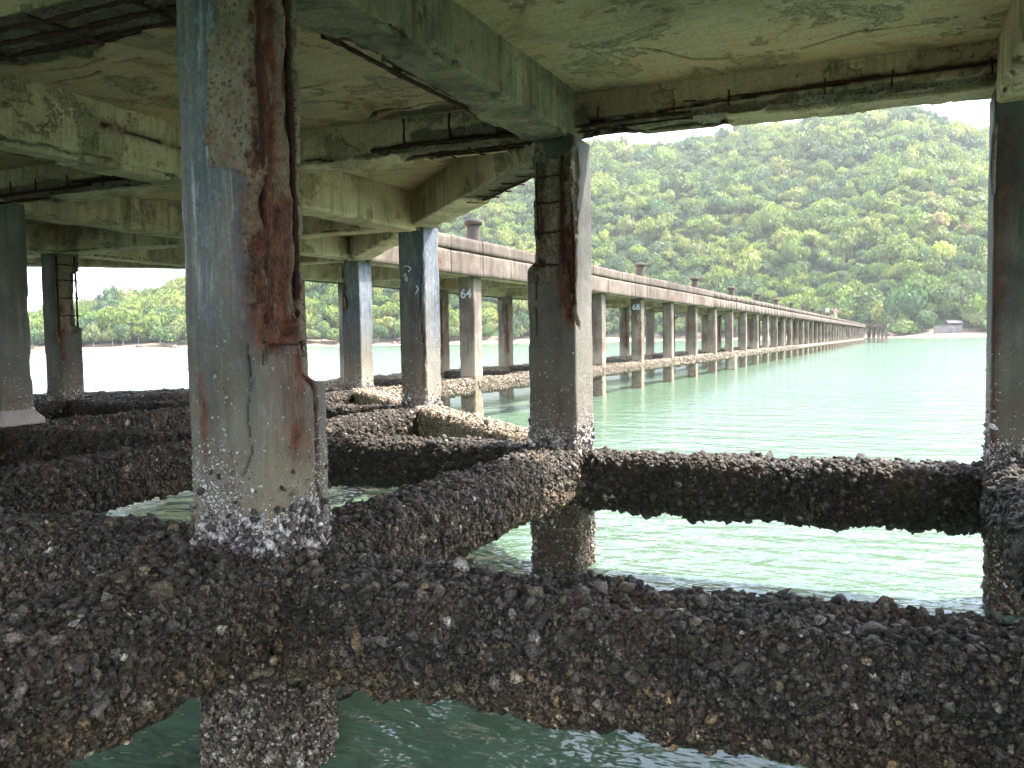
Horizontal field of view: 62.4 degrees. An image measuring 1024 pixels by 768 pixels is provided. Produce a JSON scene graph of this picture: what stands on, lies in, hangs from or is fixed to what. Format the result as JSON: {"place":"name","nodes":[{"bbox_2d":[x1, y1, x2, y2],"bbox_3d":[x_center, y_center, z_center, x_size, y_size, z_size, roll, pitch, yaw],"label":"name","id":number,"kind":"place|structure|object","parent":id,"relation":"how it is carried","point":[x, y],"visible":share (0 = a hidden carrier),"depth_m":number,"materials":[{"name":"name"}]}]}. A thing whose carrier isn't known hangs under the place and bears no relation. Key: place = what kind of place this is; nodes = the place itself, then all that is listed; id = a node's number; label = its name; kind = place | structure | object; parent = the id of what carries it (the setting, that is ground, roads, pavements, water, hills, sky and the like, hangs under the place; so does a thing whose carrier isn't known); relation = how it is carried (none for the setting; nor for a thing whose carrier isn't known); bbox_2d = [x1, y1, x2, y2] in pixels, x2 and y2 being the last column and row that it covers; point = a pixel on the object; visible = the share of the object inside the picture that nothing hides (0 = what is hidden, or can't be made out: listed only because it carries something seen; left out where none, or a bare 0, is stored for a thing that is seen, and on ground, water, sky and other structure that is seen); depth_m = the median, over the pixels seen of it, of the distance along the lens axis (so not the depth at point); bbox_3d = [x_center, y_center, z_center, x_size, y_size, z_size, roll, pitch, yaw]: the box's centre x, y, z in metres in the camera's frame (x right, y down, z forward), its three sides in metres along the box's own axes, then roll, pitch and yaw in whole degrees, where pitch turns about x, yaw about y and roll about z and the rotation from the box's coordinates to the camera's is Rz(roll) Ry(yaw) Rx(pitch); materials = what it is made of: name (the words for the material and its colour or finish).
{"place":"outdoors","nodes":[
{"label":"outdoors","id":0,"kind":"place"},
{"bbox_2d":[30,127,985,344],"bbox_3d":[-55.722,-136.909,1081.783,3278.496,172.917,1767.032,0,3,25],"label":"hillside","id":1,"kind":"structure","parent":0,"point":[941,320],"depth_m":436.15,"materials":[{"name":"green plant"}]},
{"bbox_2d":[28,105,988,342],"bbox_3d":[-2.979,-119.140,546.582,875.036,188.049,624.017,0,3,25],"label":"hillside forest","id":2,"kind":"object","parent":1,"relation":"on","point":[922,166],"visible":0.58,"depth_m":485.08,"materials":[{"name":"green plant"}]},
{"bbox_2d":[834,297,862,321],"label":"shore tree","id":3,"kind":"object","parent":1,"relation":"on","point":[846,305],"visible":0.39,"depth_m":372.05,"materials":[{"name":"green plant"}]},
{"bbox_2d":[927,283,967,306],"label":"shore tree","id":4,"kind":"object","parent":1,"relation":"on","point":[955,293],"visible":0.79,"depth_m":358.74,"materials":[{"name":"green plant"}]},
{"bbox_2d":[955,292,983,317],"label":"shore tree","id":5,"kind":"object","parent":1,"relation":"on","point":[962,310],"visible":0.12,"depth_m":354.54,"materials":[{"name":"green plant"}]},
{"bbox_2d":[31,328,986,350],"bbox_3d":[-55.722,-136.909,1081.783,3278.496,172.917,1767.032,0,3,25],"label":"beach","id":6,"kind":"structure","parent":0,"point":[972,332],"depth_m":353.85,"materials":[{"name":"beige sand"}]},
{"bbox_2d":[30,328,43,347],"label":"shore tree","id":7,"kind":"object","parent":6,"relation":"on","point":[36,334],"visible":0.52,"depth_m":339.89,"materials":[{"name":"green plant"}]},
{"bbox_2d":[34,326,44,345],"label":"shore tree","id":8,"kind":"object","parent":6,"relation":"on","point":[41,342],"visible":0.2,"depth_m":349.04,"materials":[{"name":"green plant"}]},
{"bbox_2d":[82,323,102,345],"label":"shore tree","id":9,"kind":"object","parent":6,"relation":"on","point":[91,333],"visible":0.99,"depth_m":346.79,"materials":[{"name":"green plant"}]},
{"bbox_2d":[99,329,123,345],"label":"shore tree","id":10,"kind":"object","parent":6,"relation":"on","point":[108,335],"visible":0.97,"depth_m":347.09,"materials":[{"name":"green plant"}]},
{"bbox_2d":[112,322,131,345],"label":"shore tree","id":11,"kind":"object","parent":6,"relation":"on","point":[122,331],"visible":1,"depth_m":348.57,"materials":[{"name":"green plant"}]},
{"bbox_2d":[129,325,148,343],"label":"shore tree","id":12,"kind":"object","parent":6,"relation":"on","point":[142,336],"visible":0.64,"depth_m":353.87,"materials":[{"name":"green plant"}]},
{"bbox_2d":[149,324,176,345],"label":"shore tree","id":13,"kind":"object","parent":6,"relation":"on","point":[160,333],"visible":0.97,"depth_m":346.67,"materials":[{"name":"green plant"}]},
{"bbox_2d":[167,319,185,344],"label":"shore tree","id":14,"kind":"object","parent":6,"relation":"on","point":[177,330],"visible":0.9,"depth_m":349.16,"materials":[{"name":"green plant"}]},
{"bbox_2d":[181,320,186,338],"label":"shore tree","id":15,"kind":"object","parent":6,"relation":"on","point":[185,329],"visible":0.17,"depth_m":350.22,"materials":[{"name":"green plant"}]},
{"bbox_2d":[306,329,320,338],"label":"shore tree","id":16,"kind":"object","parent":6,"relation":"on","point":[312,334],"visible":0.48,"depth_m":372.86,"materials":[{"name":"green plant"}]},
{"bbox_2d":[312,323,328,342],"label":"shore tree","id":17,"kind":"object","parent":6,"relation":"on","point":[322,328],"visible":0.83,"depth_m":377.91,"materials":[{"name":"green plant"}]},
{"bbox_2d":[325,328,338,342],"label":"shore tree","id":18,"kind":"object","parent":6,"relation":"on","point":[332,334],"visible":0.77,"depth_m":374.53,"materials":[{"name":"green plant"}]},
{"bbox_2d":[372,324,388,342],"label":"shore tree","id":19,"kind":"object","parent":6,"relation":"on","point":[380,330],"visible":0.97,"depth_m":385.67,"materials":[{"name":"green plant"}]},
{"bbox_2d":[385,331,398,338],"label":"shore tree","id":20,"kind":"object","parent":6,"relation":"on","point":[395,336],"visible":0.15,"depth_m":395.93,"materials":[{"name":"green plant"}]},
{"bbox_2d":[392,322,400,336],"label":"shore tree","id":21,"kind":"object","parent":6,"relation":"on","point":[396,328],"visible":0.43,"depth_m":389.70,"materials":[{"name":"green plant"}]},
{"bbox_2d":[449,325,459,339],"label":"shore tree","id":22,"kind":"object","parent":6,"relation":"on","point":[454,331],"visible":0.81,"depth_m":399.22,"materials":[{"name":"green plant"}]},
{"bbox_2d":[482,324,494,339],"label":"shore tree","id":23,"kind":"object","parent":6,"relation":"on","point":[487,331],"visible":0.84,"depth_m":404.72,"materials":[{"name":"green plant"}]},
{"bbox_2d":[513,325,519,338],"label":"shore tree","id":24,"kind":"object","parent":6,"relation":"on","point":[515,333],"visible":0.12,"depth_m":406.38,"materials":[{"name":"green plant"}]},
{"bbox_2d":[516,324,528,336],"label":"shore tree","id":25,"kind":"object","parent":6,"relation":"on","point":[522,332],"visible":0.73,"depth_m":412.03,"materials":[{"name":"green plant"}]},
{"bbox_2d":[606,321,618,335],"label":"shore tree","id":26,"kind":"object","parent":6,"relation":"on","point":[610,326],"visible":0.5,"depth_m":422.72,"materials":[{"name":"green plant"}]},
{"bbox_2d":[656,321,662,335],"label":"shore tree","id":27,"kind":"object","parent":6,"relation":"on","point":[660,330],"visible":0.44,"depth_m":408.99,"materials":[{"name":"green plant"}]},
{"bbox_2d":[675,323,684,336],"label":"shore tree","id":28,"kind":"object","parent":6,"relation":"on","point":[679,327],"visible":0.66,"depth_m":404.54,"materials":[{"name":"green plant"}]},
{"bbox_2d":[684,318,700,330],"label":"shore tree","id":29,"kind":"object","parent":6,"relation":"on","point":[699,320],"visible":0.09,"depth_m":398.69,"materials":[{"name":"green plant"}]},
{"bbox_2d":[721,319,737,333],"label":"shore tree","id":30,"kind":"object","parent":6,"relation":"on","point":[735,328],"visible":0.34,"depth_m":388.85,"materials":[{"name":"green plant"}]},
{"bbox_2d":[854,310,872,330],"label":"shore tree","id":31,"kind":"object","parent":6,"relation":"on","point":[863,318],"visible":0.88,"depth_m":364.57,"materials":[{"name":"green plant"}]},
{"bbox_2d":[870,311,893,327],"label":"shore tree","id":32,"kind":"object","parent":6,"relation":"on","point":[886,318],"visible":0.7,"depth_m":358.36,"materials":[{"name":"green plant"}]},
{"bbox_2d":[884,318,922,333],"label":"shore tree","id":33,"kind":"object","parent":6,"relation":"on","point":[907,327],"visible":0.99,"depth_m":349.13,"materials":[{"name":"green plant"}]},
{"bbox_2d":[915,309,937,331],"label":"shore tree","id":34,"kind":"object","parent":6,"relation":"on","point":[926,318],"visible":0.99,"depth_m":348.48,"materials":[{"name":"green plant"}]},
{"bbox_2d":[933,325,962,333],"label":"shore wall","id":35,"kind":"structure","parent":6,"relation":"on","point":[947,329],"depth_m":343.70,"materials":[{"name":"white concrete"}]},
{"bbox_2d":[944,320,963,324],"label":"beach shed","id":36,"kind":"structure","parent":6,"relation":"on","point":[953,322],"depth_m":348.01,"materials":[{"name":"white metal"}]},
{"bbox_2d":[961,309,985,330],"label":"shore tree","id":37,"kind":"object","parent":6,"relation":"on","point":[977,319],"visible":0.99,"depth_m":344.55,"materials":[{"name":"green plant"}]},
{"bbox_2d":[979,312,986,328],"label":"shore tree","id":38,"kind":"object","parent":6,"relation":"on","point":[983,325],"visible":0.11,"depth_m":341.95,"materials":[{"name":"green plant"}]},
{"bbox_2d":[27,99,990,311],"label":"sky","id":39,"kind":"structure","parent":0,"point":[91,282],"materials":[{"name":"white"}]},
{"bbox_2d":[30,337,1023,767],"bbox_3d":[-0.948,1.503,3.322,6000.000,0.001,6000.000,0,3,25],"label":"water","id":40,"kind":"structure","parent":0,"point":[914,399],"depth_m":7.48,"materials":[{"name":"green liquid"}]},
{"bbox_2d":[0,0,1023,767],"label":"pier platform","id":41,"kind":"structure","parent":40,"relation":"in","point":[240,162],"depth_m":4.18,"materials":[{"name":"grey concrete"}]},
{"bbox_2d":[300,218,865,416],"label":"pier walkway","id":42,"kind":"structure","parent":40,"relation":"in","point":[473,268],"depth_m":25.30,"materials":[{"name":"beige concrete"}]},
{"bbox_2d":[865,324,887,342],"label":"landing stage","id":43,"kind":"object","parent":40,"relation":"in","point":[873,327],"visible":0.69,"depth_m":165.47,"materials":[{"name":"concrete"}]}
]}

